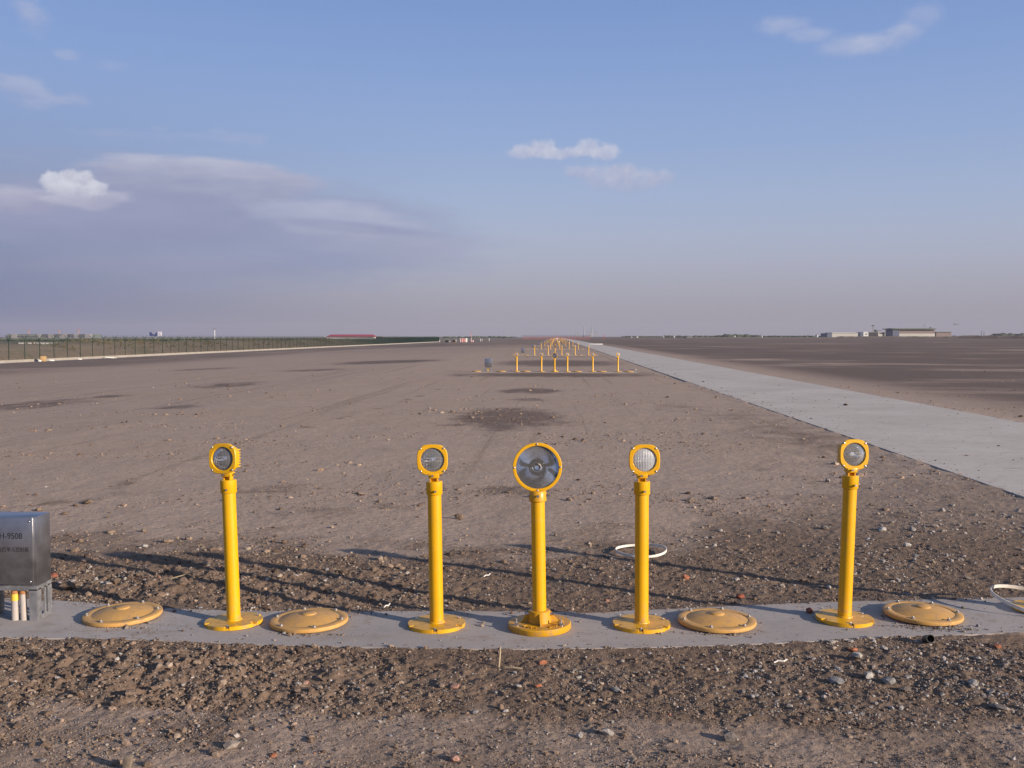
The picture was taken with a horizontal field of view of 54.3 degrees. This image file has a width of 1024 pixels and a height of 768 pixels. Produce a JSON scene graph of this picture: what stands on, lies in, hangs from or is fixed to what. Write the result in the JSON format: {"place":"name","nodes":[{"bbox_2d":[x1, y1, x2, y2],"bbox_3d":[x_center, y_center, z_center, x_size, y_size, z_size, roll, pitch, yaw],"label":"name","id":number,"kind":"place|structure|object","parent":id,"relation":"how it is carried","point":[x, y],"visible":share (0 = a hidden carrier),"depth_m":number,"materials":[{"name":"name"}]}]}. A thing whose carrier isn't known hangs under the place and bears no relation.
{"place":"outdoors","nodes":[
{"label":"outdoors","id":0,"kind":"place"},
{"bbox_2d":[0,338,390,359],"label":"earth bank","id":1,"kind":"structure","parent":0,"point":[58,352],"depth_m":137.27,"materials":[{"name":"green plant"}]},
{"bbox_2d":[0,342,430,363],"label":"drainage path","id":2,"kind":"structure","parent":0,"point":[181,354],"depth_m":137.52,"materials":[{"name":"concrete"}]},
{"bbox_2d":[40,356,46,360],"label":"litter","id":3,"kind":"object","parent":2,"relation":"on","point":[43,358],"visible":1,"depth_m":104.68,"materials":[{"name":"yellow cardboard"}]},
{"bbox_2d":[0,381,1023,767],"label":"ground","id":4,"kind":"structure","parent":0,"point":[136,481],"depth_m":6.58,"materials":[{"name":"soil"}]},
{"bbox_2d":[59,581,75,589],"bbox_3d":[-2.444,1.114,5.496,0.074,0.054,0.080,2,3,31],"label":"earth clod","id":5,"kind":"object","parent":4,"relation":"on","point":[69,585],"visible":1,"depth_m":5.48,"materials":[{"name":"soil"}]},
{"bbox_2d":[81,499,92,503],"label":"earth clod","id":6,"kind":"object","parent":4,"relation":"on","point":[87,501],"visible":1,"depth_m":8.37,"materials":[{"name":"soil"}]},
{"bbox_2d":[110,578,120,583],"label":"earth clod","id":7,"kind":"object","parent":4,"relation":"on","point":[115,580],"visible":1,"depth_m":5.58,"materials":[{"name":"soil"}]},
{"bbox_2d":[122,753,133,767],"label":"wooden peg","id":8,"kind":"object","parent":4,"relation":"on","point":[127,760],"visible":1,"depth_m":3.22,"materials":[{"name":"brown wood"}]},
{"bbox_2d":[143,761,151,767],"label":"earth clod","id":9,"kind":"object","parent":4,"relation":"on","point":[147,764],"visible":1,"depth_m":3.25,"materials":[{"name":"soil"}]},
{"bbox_2d":[163,538,171,542],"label":"stone","id":10,"kind":"object","parent":4,"relation":"on","point":[165,540],"visible":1,"depth_m":6.80,"materials":[{"name":"beige stone"}]},
{"bbox_2d":[169,572,193,578],"bbox_3d":[-1.879,1.089,5.676,0.134,0.035,0.014,-1,3,-13],"label":"dry twig","id":11,"kind":"object","parent":4,"relation":"on","point":[182,575],"visible":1,"depth_m":5.68,"materials":[{"name":"wood"}]},
{"bbox_2d":[183,656,190,662],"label":"earth clod","id":12,"kind":"object","parent":4,"relation":"on","point":[187,659],"visible":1,"depth_m":4.21,"materials":[{"name":"soil"}]},
{"bbox_2d":[449,683,459,688],"bbox_3d":[-0.229,1.208,3.983,0.038,0.018,0.035,-3,4,-44],"label":"brick fragment","id":13,"kind":"object","parent":4,"relation":"on","point":[454,686],"visible":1,"depth_m":3.98,"materials":[{"name":"brick"}]},
{"bbox_2d":[450,755,459,761],"bbox_3d":[-0.191,1.241,3.309,0.029,0.024,0.037,-2,3,-33],"label":"brick fragment","id":14,"kind":"object","parent":4,"relation":"on","point":[454,758],"visible":1,"depth_m":3.30,"materials":[{"name":"brick"}]},
{"bbox_2d":[454,513,462,519],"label":"earth clod","id":15,"kind":"object","parent":4,"relation":"on","point":[459,516],"visible":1,"depth_m":7.72,"materials":[{"name":"soil"}]},
{"bbox_2d":[498,646,500,666],"bbox_3d":[-0.053,1.163,4.237,0.010,0.096,0.020,2,3,33],"label":"straw stalk","id":16,"kind":"object","parent":4,"relation":"on","point":[499,656],"visible":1,"depth_m":4.23,"materials":[{"name":"beige plant"}]},
{"bbox_2d":[0,408,1023,767],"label":"soil clods","id":17,"kind":"object","parent":4,"relation":"on","point":[204,684],"visible":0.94,"depth_m":4.08,"materials":[{"name":"soil"}]},
{"bbox_2d":[0,520,1023,767],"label":"aggregate","id":18,"kind":"object","parent":4,"relation":"on","point":[728,736],"visible":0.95,"depth_m":3.57,"materials":[{"name":"stone"}]},
{"bbox_2d":[538,660,546,664],"bbox_3d":[0.131,1.188,4.268,0.038,0.016,0.031,0,3,2],"label":"brick fragment","id":19,"kind":"object","parent":4,"relation":"on","point":[542,662],"visible":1,"depth_m":4.26,"materials":[{"name":"brick"}]},
{"bbox_2d":[611,687,620,692],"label":"stone","id":20,"kind":"object","parent":4,"relation":"on","point":[615,689],"visible":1,"depth_m":3.93,"materials":[{"name":"grey stone"}]},
{"bbox_2d":[615,543,666,557],"bbox_3d":[0.837,1.077,6.474,0.332,0.023,0.316,-2,5,3],"label":"plastic hoop","id":21,"kind":"object","parent":4,"relation":"on","point":[630,555],"visible":0.8,"depth_m":6.45,"materials":[{"name":"white plastic"}]},
{"bbox_2d":[827,676,844,684],"bbox_3d":[1.307,1.199,4.026,0.064,0.026,0.050,0,3,2],"label":"stone","id":22,"kind":"object","parent":4,"relation":"on","point":[835,680],"visible":1,"depth_m":4.02,"materials":[{"name":"grey stone"}]},
{"bbox_2d":[848,648,857,651],"bbox_3d":[1.516,1.180,4.440,0.040,0.022,0.038,0,3,2],"label":"brick fragment","id":23,"kind":"object","parent":4,"relation":"on","point":[853,649],"visible":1,"depth_m":4.43,"materials":[{"name":"brick"}]},
{"bbox_2d":[851,652,862,657],"bbox_3d":[1.493,1.174,4.319,0.049,0.027,0.046,0,3,2],"label":"stone","id":24,"kind":"object","parent":4,"relation":"on","point":[857,654],"visible":1,"depth_m":4.31,"materials":[{"name":"white stone"}]},
{"bbox_2d":[865,671,873,678],"bbox_3d":[1.464,1.192,4.087,0.040,0.027,0.043,0,3,2],"label":"stone","id":25,"kind":"object","parent":4,"relation":"on","point":[868,675],"visible":1,"depth_m":4.07,"materials":[{"name":"white stone"}]},
{"bbox_2d":[877,527,885,530],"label":"stone","id":26,"kind":"object","parent":4,"relation":"on","point":[882,528],"visible":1,"depth_m":7.20,"materials":[{"name":"white stone"}]},
{"bbox_2d":[881,676,895,684],"bbox_3d":[1.522,1.196,4.031,0.049,0.029,0.043,-1,3,-14],"label":"stone","id":27,"kind":"object","parent":4,"relation":"on","point":[889,680],"visible":1,"depth_m":4.02,"materials":[{"name":"grey stone"}]},
{"bbox_2d":[898,686,911,690],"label":"stone","id":28,"kind":"object","parent":4,"relation":"on","point":[906,688],"visible":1,"depth_m":3.95,"materials":[{"name":"stone"}]},
{"bbox_2d":[903,542,910,547],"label":"stone","id":29,"kind":"object","parent":4,"relation":"on","point":[906,544],"visible":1,"depth_m":6.63,"materials":[{"name":"white stone"}]},
{"bbox_2d":[922,634,934,642],"bbox_3d":[1.889,1.157,4.529,0.038,0.056,0.069,0,3,2],"label":"pipe end","id":30,"kind":"object","parent":4,"relation":"on","point":[929,638],"visible":1,"depth_m":4.53,"materials":[{"name":"grey metal"}]},
{"bbox_2d":[959,674,970,679],"bbox_3d":[1.828,1.183,4.031,0.042,0.024,0.040,0,3,2],"label":"earth clod","id":31,"kind":"object","parent":4,"relation":"on","point":[965,677],"visible":1,"depth_m":4.02,"materials":[{"name":"soil"}]},
{"bbox_2d":[967,679,978,685],"bbox_3d":[1.833,1.190,3.972,0.042,0.025,0.049,0,3,2],"label":"stone","id":32,"kind":"object","parent":4,"relation":"on","point":[973,682],"visible":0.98,"depth_m":3.96,"materials":[{"name":"grey stone"}]},
{"bbox_2d":[988,703,1010,710],"bbox_3d":[1.831,1.212,3.748,0.079,0.020,0.048,2,3,33],"label":"stone","id":33,"kind":"object","parent":4,"relation":"on","point":[998,706],"visible":1,"depth_m":3.73,"materials":[{"name":"grey stone"}]},
{"bbox_2d":[0,337,1023,388],"bbox_3d":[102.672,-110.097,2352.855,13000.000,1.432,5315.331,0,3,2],"label":"ground","id":34,"kind":"structure","parent":0,"point":[832,359],"depth_m":58.41,"materials":[{"name":"soil"}]},
{"bbox_2d":[7,334,100,337],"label":"building shell","id":35,"kind":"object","parent":34,"relation":"on","point":[54,335],"visible":0.92,"depth_m":1734.21,"materials":[{"name":"grey concrete"}]},
{"bbox_2d":[0,338,290,340],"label":"hedge","id":36,"kind":"object","parent":34,"relation":"on","point":[124,339],"visible":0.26,"depth_m":570.45,"materials":[{"name":"green plant"}]},
{"bbox_2d":[149,332,161,338],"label":"billboard","id":37,"kind":"object","parent":34,"relation":"on","point":[155,334],"visible":0.99,"depth_m":629.61,"materials":[{"name":"white"}]},
{"bbox_2d":[0,335,438,362],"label":"perimeter fence","id":38,"kind":"object","parent":34,"relation":"on","point":[415,339],"visible":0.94,"depth_m":152.54,"materials":[{"name":"green metal"}]},
{"bbox_2d":[325,334,375,338],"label":"red roof hall","id":39,"kind":"structure","parent":34,"relation":"on","point":[332,336],"depth_m":646.57,"materials":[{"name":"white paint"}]},
{"bbox_2d":[395,336,515,337],"bbox_3d":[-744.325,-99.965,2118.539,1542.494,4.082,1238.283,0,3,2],"label":"distant woods","id":40,"kind":"object","parent":34,"relation":"on","point":[477,337],"visible":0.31,"depth_m":1485.72,"materials":[{"name":"green plant"}]},
{"bbox_2d":[0,361,1023,572],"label":"field crumbs","id":41,"kind":"object","parent":34,"relation":"on","point":[380,557],"visible":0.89,"depth_m":9.42,"materials":[{"name":"soil"}]},
{"bbox_2d":[523,335,589,339],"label":"antenna array","id":42,"kind":"object","parent":34,"relation":"on","point":[540,337],"visible":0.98,"depth_m":399.07,"materials":[{"name":"red metal"}]},
{"bbox_2d":[622,333,1023,337],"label":"treeline","id":43,"kind":"object","parent":34,"relation":"on","point":[747,335],"visible":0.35,"depth_m":1118.61,"materials":[{"name":"green plant"}]},
{"bbox_2d":[821,332,862,336],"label":"hangar","id":44,"kind":"structure","parent":34,"relation":"on","point":[859,334],"depth_m":887.12,"materials":[{"name":"white"}]},
{"bbox_2d":[868,332,884,335],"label":"building","id":45,"kind":"structure","parent":34,"relation":"on","point":[876,334],"depth_m":885.87,"materials":[{"name":"white"}]},
{"bbox_2d":[882,322,935,335],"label":"terminal building","id":46,"kind":"structure","parent":34,"relation":"on","point":[923,331],"depth_m":844.96,"materials":[{"name":"grey"}]},
{"bbox_2d":[935,332,950,336],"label":"annexe","id":47,"kind":"structure","parent":34,"relation":"on","point":[939,334],"depth_m":843.91,"materials":[{"name":"grey"}]},
{"bbox_2d":[0,597,1023,649],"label":"pavement","id":48,"kind":"structure","parent":0,"point":[992,617],"depth_m":4.73,"materials":[{"name":"concrete"}]},
{"bbox_2d":[0,512,51,620],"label":"control box","id":49,"kind":"object","parent":48,"relation":"on","point":[25,555],"visible":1,"depth_m":4.88,"materials":[{"name":"silver metal"}]},
{"bbox_2d":[0,517,33,584],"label":"door","id":50,"kind":"structure","parent":49,"relation":"in","point":[16,534],"depth_m":4.87,"materials":[{"name":"silver metal"}]},
{"bbox_2d":[81,600,162,627],"bbox_3d":[-1.928,1.127,4.945,0.376,0.050,0.376,-2,4,-15],"label":"pit cover","id":51,"kind":"object","parent":48,"relation":"on","point":[122,614],"visible":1,"depth_m":4.88,"materials":[{"name":"yellow metal"}]},
{"bbox_2d":[204,443,262,630],"bbox_3d":[-1.362,0.723,4.829,0.274,0.876,0.274,-2,2,3],"label":"approach light","id":52,"kind":"object","parent":48,"relation":"on","point":[224,458],"visible":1,"depth_m":4.80,"materials":[{"name":"yellow paint"}]},
{"bbox_2d":[269,607,347,633],"bbox_3d":[-0.983,1.131,4.839,0.376,0.051,0.376,0,3,11],"label":"pit cover","id":53,"kind":"object","parent":48,"relation":"on","point":[304,620],"visible":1,"depth_m":4.77,"materials":[{"name":"yellow metal"}]},
{"bbox_2d":[408,444,464,633],"bbox_3d":[-0.368,0.725,4.782,0.274,0.876,0.274,-1,3,3],"label":"approach light","id":54,"kind":"object","parent":48,"relation":"on","point":[432,461],"visible":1,"depth_m":4.75,"materials":[{"name":"yellow paint"}]},
{"bbox_2d":[0,597,1022,648],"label":"grit","id":55,"kind":"object","parent":48,"relation":"on","point":[655,614],"visible":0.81,"depth_m":4.77,"materials":[{"name":"stone"}]},
{"bbox_2d":[508,443,570,636],"bbox_3d":[0.125,0.721,4.748,0.300,0.886,0.300,-1,3,3],"label":"flashing light","id":56,"kind":"object","parent":48,"relation":"on","point":[537,469],"visible":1,"depth_m":4.73,"materials":[{"name":"yellow paint"}]},
{"bbox_2d":[613,444,669,633],"bbox_3d":[0.622,0.725,4.782,0.274,0.876,0.274,0,3,3],"label":"approach light","id":57,"kind":"object","parent":48,"relation":"on","point":[644,461],"visible":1,"depth_m":4.75,"materials":[{"name":"yellow paint"}]},
{"bbox_2d":[678,607,756,633],"bbox_3d":[0.993,1.131,4.839,0.376,0.051,0.376,0,3,-10],"label":"pit cover","id":58,"kind":"object","parent":48,"relation":"on","point":[721,620],"visible":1,"depth_m":4.77,"materials":[{"name":"yellow metal"}]},
{"bbox_2d":[806,607,812,613],"bbox_3d":[1.499,1.140,5.026,0.037,0.033,0.040,0,3,2],"label":"brick fragment","id":59,"kind":"object","parent":48,"relation":"on","point":[809,610],"visible":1,"depth_m":5.01,"materials":[{"name":"brick"}]},
{"bbox_2d":[815,439,873,627],"bbox_3d":[1.642,0.713,4.876,0.274,0.891,0.274,2,3,2],"label":"approach light","id":60,"kind":"object","parent":48,"relation":"on","point":[853,456],"visible":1,"depth_m":4.85,"materials":[{"name":"yellow paint"}]},
{"bbox_2d":[882,600,963,625],"bbox_3d":[2.039,1.124,4.956,0.376,0.050,0.376,1,4,7],"label":"pit cover","id":61,"kind":"object","parent":48,"relation":"on","point":[924,613],"visible":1,"depth_m":4.89,"materials":[{"name":"yellow metal"}]},
{"bbox_2d":[990,584,1023,611],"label":"plastic hoop","id":62,"kind":"object","parent":48,"relation":"on","point":[1004,600],"visible":1,"depth_m":5.11,"materials":[{"name":"white plastic"}]},
{"bbox_2d":[1012,600,1023,612],"bbox_3d":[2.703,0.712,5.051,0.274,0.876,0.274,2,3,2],"label":"cover","id":63,"kind":"object","parent":48,"relation":"on","point":[1020,603],"visible":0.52,"depth_m":5.11,"materials":[{"name":"yellow metal"}]},
{"bbox_2d":[0,0,1023,336],"label":"sky","id":64,"kind":"structure","parent":0,"point":[173,168],"materials":[{"name":"blue"}]},
{"bbox_2d":[511,355,598,355],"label":"pavement","id":65,"kind":"structure","parent":0,"point":[558,355],"depth_m":73.46,"materials":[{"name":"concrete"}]},
{"bbox_2d":[565,338,1023,497],"bbox_3d":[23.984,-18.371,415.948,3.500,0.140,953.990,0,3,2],"label":"road","id":66,"kind":"structure","parent":0,"point":[903,429],"depth_m":16.78,"materials":[{"name":"concrete"}]},
{"bbox_2d":[630,360,1022,493],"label":"road crumbs","id":67,"kind":"object","parent":66,"relation":"on","point":[838,418],"visible":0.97,"depth_m":17.98,"materials":[{"name":"stone"}]},
{"bbox_2d":[684,335,1023,338],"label":"grass bank","id":68,"kind":"structure","parent":0,"point":[991,337],"depth_m":680.99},
{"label":"pavement","id":69,"kind":"structure","parent":0,"visible":0},
{"bbox_2d":[485,359,491,371],"bbox_3d":[-0.932,-0.746,39.363,0.285,0.512,0.128,0,3,2],"label":"control box","id":70,"kind":"object","parent":69,"relation":"on","point":[488,363],"visible":1,"depth_m":39.30,"materials":[{"name":"silver metal"}]},
{"bbox_2d":[513,353,519,371],"bbox_3d":[0.185,-0.858,39.309,0.274,0.742,0.274,0,3,5],"label":"approach light","id":71,"kind":"object","parent":69,"relation":"on","point":[516,354],"visible":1,"depth_m":39.28,"materials":[{"name":"yellow paint"}]},
{"bbox_2d":[538,353,544,371],"bbox_3d":[1.158,-0.856,39.266,0.274,0.742,0.274,0,3,8],"label":"approach light","id":72,"kind":"object","parent":69,"relation":"on","point":[541,354],"visible":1,"depth_m":39.24,"materials":[{"name":"yellow paint"}]},
{"bbox_2d":[551,353,557,371],"bbox_3d":[1.675,-0.858,39.233,0.300,0.748,0.300,0,3,2],"label":"flashing light","id":73,"kind":"object","parent":69,"relation":"on","point":[554,355],"visible":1,"depth_m":39.22,"materials":[{"name":"yellow paint"}]},
{"bbox_2d":[564,353,570,371],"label":"approach light","id":74,"kind":"object","parent":69,"relation":"on","point":[567,354],"visible":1,"depth_m":39.19,"materials":[{"name":"yellow paint"}]},
{"bbox_2d":[589,353,595,371],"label":"approach light","id":75,"kind":"object","parent":69,"relation":"on","point":[592,354],"visible":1,"depth_m":39.16,"materials":[{"name":"yellow paint"}]},
{"bbox_2d":[614,353,620,371],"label":"approach light","id":76,"kind":"object","parent":69,"relation":"on","point":[617,354],"visible":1,"depth_m":39.11,"materials":[{"name":"yellow paint"}]}
]}

